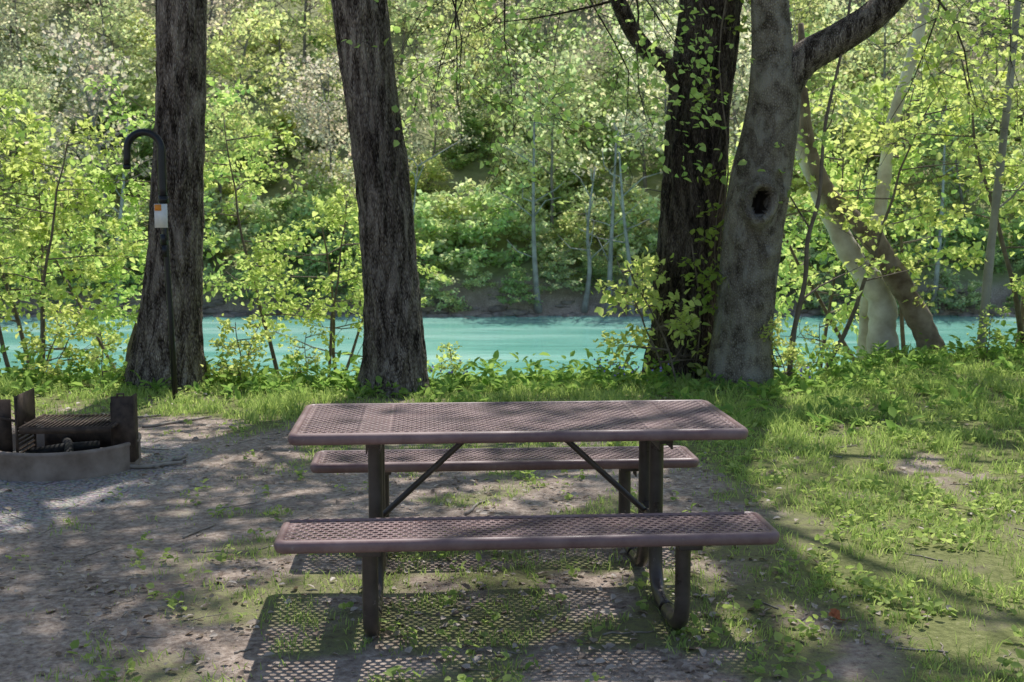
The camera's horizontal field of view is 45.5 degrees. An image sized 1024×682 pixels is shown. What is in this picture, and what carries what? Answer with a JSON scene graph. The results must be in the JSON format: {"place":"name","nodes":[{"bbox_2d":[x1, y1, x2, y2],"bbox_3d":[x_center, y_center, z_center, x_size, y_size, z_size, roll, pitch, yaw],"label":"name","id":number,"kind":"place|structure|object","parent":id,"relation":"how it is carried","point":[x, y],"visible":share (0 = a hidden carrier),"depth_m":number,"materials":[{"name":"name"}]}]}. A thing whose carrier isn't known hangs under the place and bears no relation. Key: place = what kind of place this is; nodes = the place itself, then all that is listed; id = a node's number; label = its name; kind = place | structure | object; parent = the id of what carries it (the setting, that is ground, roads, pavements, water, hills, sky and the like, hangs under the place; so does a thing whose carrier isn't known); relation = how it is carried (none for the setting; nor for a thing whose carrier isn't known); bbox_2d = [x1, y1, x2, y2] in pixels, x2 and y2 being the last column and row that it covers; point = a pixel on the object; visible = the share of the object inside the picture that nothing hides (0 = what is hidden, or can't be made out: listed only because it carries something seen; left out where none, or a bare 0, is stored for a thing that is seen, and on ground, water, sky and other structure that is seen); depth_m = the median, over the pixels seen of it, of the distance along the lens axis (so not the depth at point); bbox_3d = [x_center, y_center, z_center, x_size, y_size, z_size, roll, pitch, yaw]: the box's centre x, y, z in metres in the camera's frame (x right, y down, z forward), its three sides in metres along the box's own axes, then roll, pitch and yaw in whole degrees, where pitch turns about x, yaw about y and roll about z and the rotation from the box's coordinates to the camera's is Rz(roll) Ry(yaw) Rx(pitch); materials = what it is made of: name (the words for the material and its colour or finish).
{"place":"outdoors","nodes":[
{"label":"outdoors","id":0,"kind":"place"},
{"bbox_2d":[0,420,483,667],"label":"gravel","id":1,"kind":"structure","parent":0,"point":[182,514],"depth_m":6.79,"materials":[{"name":"grey gravel"}]},
{"bbox_2d":[0,315,1016,379],"bbox_3d":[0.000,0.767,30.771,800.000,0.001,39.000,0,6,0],"label":"river water","id":2,"kind":"structure","parent":0,"point":[555,338],"depth_m":38.70,"materials":[{"name":"teal liquid"}]},
{"bbox_2d":[0,0,1023,681],"bbox_3d":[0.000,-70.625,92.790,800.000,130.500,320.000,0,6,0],"label":"ground","id":3,"kind":"structure","parent":0,"point":[32,654],"depth_m":5.74,"materials":[{"name":"soil"}]},
{"bbox_2d":[0,177,65,262],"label":"sapling","id":4,"kind":"object","parent":3,"relation":"on","point":[29,191],"visible":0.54,"depth_m":13.56,"materials":[{"name":"green plant"}]},
{"bbox_2d":[0,83,101,372],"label":"sapling","id":5,"kind":"object","parent":3,"relation":"on","point":[53,291],"visible":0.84,"depth_m":12.58,"materials":[{"name":"green plant"}]},
{"bbox_2d":[14,301,100,382],"bbox_3d":[-4.238,0.042,11.392,0.767,0.844,1.007,-2,7,-16],"label":"shrub","id":6,"kind":"object","parent":3,"relation":"on","point":[36,341],"visible":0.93,"depth_m":11.46,"materials":[{"name":"green plant"}]},
{"bbox_2d":[0,102,129,365],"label":"sapling","id":7,"kind":"object","parent":3,"relation":"on","point":[34,125],"visible":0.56,"depth_m":13.27,"materials":[{"name":"green plant"}]},
{"bbox_2d":[0,388,141,481],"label":"fire ring","id":8,"kind":"object","parent":3,"relation":"on","point":[51,450],"visible":1,"depth_m":7.60,"materials":[{"name":"metal"}]},
{"bbox_2d":[0,114,148,366],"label":"sapling","id":9,"kind":"object","parent":3,"relation":"on","point":[41,230],"visible":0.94,"depth_m":12.35,"materials":[{"name":"green plant"}]},
{"bbox_2d":[69,325,123,387],"bbox_3d":[-3.767,0.177,11.221,0.557,0.675,0.409,-5,8,-36],"label":"shrub","id":10,"kind":"object","parent":3,"relation":"on","point":[92,357],"visible":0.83,"depth_m":11.21,"materials":[{"name":"green plant"}]},
{"bbox_2d":[0,154,273,370],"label":"sapling","id":11,"kind":"object","parent":3,"relation":"on","point":[107,314],"visible":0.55,"depth_m":13.49,"materials":[{"name":"green plant"}]},
{"bbox_2d":[123,128,177,399],"bbox_3d":[-3.081,-0.592,10.390,0.410,2.407,0.101,0,6,0],"label":"lantern pole","id":12,"kind":"object","parent":3,"relation":"on","point":[160,216],"visible":0.94,"depth_m":10.30,"materials":[{"name":"black metal"}]},
{"bbox_2d":[44,74,283,369],"bbox_3d":[-3.815,-1.211,13.321,2.507,3.460,2.016,3,7,26],"label":"sapling","id":13,"kind":"object","parent":3,"relation":"on","point":[146,123],"visible":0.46,"depth_m":13.03,"materials":[{"name":"green plant"}]},
{"bbox_2d":[123,0,207,390],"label":"oak tree","id":14,"kind":"object","parent":3,"relation":"on","point":[180,67],"visible":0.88,"depth_m":10.94,"materials":[{"name":"brown plant"}]},
{"bbox_2d":[200,313,280,384],"bbox_3d":[-2.537,0.115,11.146,0.657,0.762,0.863,-50,50,-82],"label":"shrub","id":15,"kind":"object","parent":3,"relation":"on","point":[246,346],"visible":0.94,"depth_m":11.05,"materials":[{"name":"green plant"}]},
{"bbox_2d":[203,116,356,376],"bbox_3d":[-2.713,-0.797,12.705,1.593,3.055,2.047,-5,8,-38],"label":"sapling","id":16,"kind":"object","parent":3,"relation":"on","point":[289,139],"visible":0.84,"depth_m":12.52,"materials":[{"name":"green plant"}]},
{"bbox_2d":[279,325,332,382],"bbox_3d":[-1.895,0.182,11.254,0.511,0.656,0.375,-2,7,-18],"label":"shrub","id":17,"kind":"object","parent":3,"relation":"on","point":[315,360],"visible":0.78,"depth_m":11.20,"materials":[{"name":"green plant"}]},
{"bbox_2d":[234,184,450,376],"bbox_3d":[-1.719,-0.451,12.699,1.627,2.328,2.266,2,7,20],"label":"sapling","id":18,"kind":"object","parent":3,"relation":"on","point":[348,275],"visible":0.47,"depth_m":12.48,"materials":[{"name":"green plant"}]},
{"bbox_2d":[235,197,460,372],"bbox_3d":[-1.697,0.085,13.063,2.507,3.232,2.016,-2,7,-18],"label":"sapling","id":19,"kind":"object","parent":3,"relation":"on","point":[328,220],"visible":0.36,"depth_m":12.79,"materials":[{"name":"green plant"}]},
{"bbox_2d":[331,0,429,397],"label":"oak tree","id":20,"kind":"object","parent":3,"relation":"on","point":[394,347],"visible":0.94,"depth_m":10.58,"materials":[{"name":"brown plant"}]},
{"bbox_2d":[437,341,469,385],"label":"shrub","id":21,"kind":"object","parent":3,"relation":"on","point":[449,348],"visible":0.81,"depth_m":11.16,"materials":[{"name":"green plant"}]},
{"bbox_2d":[0,290,1015,318],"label":"shore rocks","id":22,"kind":"object","parent":3,"relation":"on","point":[495,310],"visible":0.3,"depth_m":46.41,"materials":[{"name":"grey stone"}]},
{"bbox_2d":[0,0,1023,273],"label":"hillside forest","id":23,"kind":"object","parent":3,"relation":"on","point":[320,122],"visible":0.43,"depth_m":52.98,"materials":[{"name":"green plant"}]},
{"bbox_2d":[0,341,1023,681],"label":"grass","id":24,"kind":"structure","parent":3,"relation":"on","point":[790,425],"depth_m":8.06,"materials":[{"name":"green plant"}]},
{"bbox_2d":[0,175,1023,315],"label":"bank shrubs","id":25,"kind":"object","parent":3,"relation":"on","point":[508,219],"visible":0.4,"depth_m":47.70,"materials":[{"name":"green plant"}]},
{"bbox_2d":[0,320,1023,436],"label":"bank herbs","id":26,"kind":"object","parent":3,"relation":"on","point":[450,381],"visible":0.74,"depth_m":11.13,"materials":[{"name":"green plant"}]},
{"bbox_2d":[0,362,1023,681],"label":"ground weeds","id":27,"kind":"object","parent":3,"relation":"on","point":[864,580],"visible":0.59,"depth_m":6.05,"materials":[{"name":"green plant"}]},
{"bbox_2d":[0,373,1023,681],"bbox_3d":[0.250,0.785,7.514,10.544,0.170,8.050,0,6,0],"label":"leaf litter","id":28,"kind":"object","parent":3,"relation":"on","point":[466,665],"visible":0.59,"depth_m":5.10,"materials":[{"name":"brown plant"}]},
{"bbox_2d":[1,414,1023,681],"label":"fallen sticks","id":29,"kind":"object","parent":3,"relation":"on","point":[155,466],"visible":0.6,"depth_m":6.37,"materials":[{"name":"brown wood"}]},
{"bbox_2d":[70,107,970,315],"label":"bank tree trunks","id":30,"kind":"object","parent":3,"relation":"on","point":[583,309],"visible":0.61,"depth_m":46.14,"materials":[{"name":"grey plant"}]},
{"bbox_2d":[274,400,779,637],"bbox_3d":[0.012,0.697,5.259,1.860,0.763,1.674,0,6,-4],"label":"picnic table","id":31,"kind":"object","parent":3,"relation":"on","point":[650,529],"visible":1,"depth_m":4.91,"materials":[{"name":"brown paint"}]},
{"bbox_2d":[341,0,754,380],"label":"oak tree","id":32,"kind":"object","parent":3,"relation":"on","point":[694,136],"visible":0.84,"depth_m":11.34,"materials":[{"name":"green plant"}]},
{"bbox_2d":[427,358,814,380],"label":"leafy plants","id":33,"kind":"object","parent":3,"relation":"on","point":[597,368],"visible":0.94,"depth_m":11.06,"materials":[{"name":"green plant"}]},
{"bbox_2d":[591,247,710,381],"bbox_3d":[1.371,-0.181,11.397,1.438,1.395,1.095,-11,13,-60],"label":"shrub","id":34,"kind":"object","parent":3,"relation":"on","point":[652,295],"visible":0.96,"depth_m":11.19,"materials":[{"name":"green plant"}]},
{"bbox_2d":[670,0,750,378],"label":"climbing vine","id":35,"kind":"object","parent":3,"relation":"on","point":[700,278],"visible":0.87,"depth_m":11.30,"materials":[{"name":"green plant"}]},
{"bbox_2d":[758,313,812,379],"bbox_3d":[2.483,0.104,11.275,0.719,0.714,0.548,-6,9,-45],"label":"shrub","id":36,"kind":"object","parent":3,"relation":"on","point":[790,347],"visible":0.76,"depth_m":11.13,"materials":[{"name":"green plant"}]},
{"bbox_2d":[738,0,889,375],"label":"slender tree","id":37,"kind":"object","parent":3,"relation":"on","point":[823,138],"visible":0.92,"depth_m":11.11,"materials":[{"name":"green plant"}]},
{"bbox_2d":[740,0,898,353],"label":"sycamore tree","id":38,"kind":"object","parent":3,"relation":"on","point":[882,314],"visible":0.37,"depth_m":13.40,"materials":[{"name":"grey plant"}]},
{"bbox_2d":[798,315,843,373],"bbox_3d":[3.071,0.104,12.061,0.557,0.736,0.409,5,8,40],"label":"shrub","id":39,"kind":"object","parent":3,"relation":"on","point":[817,352],"visible":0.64,"depth_m":12.03,"materials":[{"name":"green plant"}]},
{"bbox_2d":[829,608,845,620],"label":"fallen oak leaf","id":40,"kind":"object","parent":3,"relation":"on","point":[834,612],"visible":1,"depth_m":4.83,"materials":[{"name":"brown plant"}]},
{"bbox_2d":[738,23,947,352],"bbox_3d":[3.602,-1.335,13.174,2.133,4.151,1.758,5,8,40],"label":"leaning tree","id":41,"kind":"object","parent":3,"relation":"on","point":[918,318],"visible":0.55,"depth_m":13.13,"materials":[{"name":"brown plant"}]},
{"bbox_2d":[773,128,918,375],"bbox_3d":[3.671,-0.329,14.781,2.276,4.406,2.925,3,7,23],"label":"sapling","id":42,"kind":"object","parent":3,"relation":"on","point":[822,255],"visible":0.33,"depth_m":14.32,"materials":[{"name":"green plant"}]},
{"bbox_2d":[705,0,1023,388],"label":"sycamore tree","id":43,"kind":"object","parent":3,"relation":"on","point":[783,69],"visible":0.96,"depth_m":10.99,"materials":[{"name":"grey plant"}]},
{"bbox_2d":[726,67,1023,361],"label":"sapling","id":44,"kind":"object","parent":3,"relation":"on","point":[877,87],"visible":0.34,"depth_m":14.74,"materials":[{"name":"green plant"}]},
{"bbox_2d":[787,80,1023,368],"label":"sapling","id":45,"kind":"object","parent":3,"relation":"on","point":[876,227],"visible":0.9,"depth_m":12.55,"materials":[{"name":"green plant"}]},
{"bbox_2d":[856,0,966,360],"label":"sycamore tree","id":46,"kind":"object","parent":3,"relation":"on","point":[884,174],"visible":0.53,"depth_m":14.10,"materials":[{"name":"grey plant"}]},
{"bbox_2d":[862,34,1023,342],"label":"sapling","id":47,"kind":"object","parent":3,"relation":"on","point":[945,129],"visible":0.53,"depth_m":13.56,"materials":[{"name":"green plant"}]},
{"bbox_2d":[868,0,1023,347],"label":"sapling","id":48,"kind":"object","parent":3,"relation":"on","point":[1001,10],"visible":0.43,"depth_m":14.62,"materials":[{"name":"green plant"}]},
{"bbox_2d":[900,0,1023,345],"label":"slender tree","id":49,"kind":"object","parent":3,"relation":"on","point":[990,248],"visible":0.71,"depth_m":12.88,"materials":[{"name":"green plant"}]},
{"bbox_2d":[967,305,1011,356],"bbox_3d":[4.919,-0.044,12.639,0.557,0.656,0.409,-5,8,-39],"label":"shrub","id":50,"kind":"object","parent":3,"relation":"on","point":[995,336],"visible":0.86,"depth_m":12.59,"materials":[{"name":"green plant"}]},
{"bbox_2d":[971,86,1023,176],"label":"sapling","id":51,"kind":"object","parent":3,"relation":"on","point":[1013,121],"visible":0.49,"depth_m":14.82,"materials":[{"name":"green plant"}]},
{"bbox_2d":[1003,272,1023,341],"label":"shrub","id":52,"kind":"object","parent":3,"relation":"on","point":[1019,289],"visible":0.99,"depth_m":13.11,"materials":[{"name":"green plant"}]}
]}

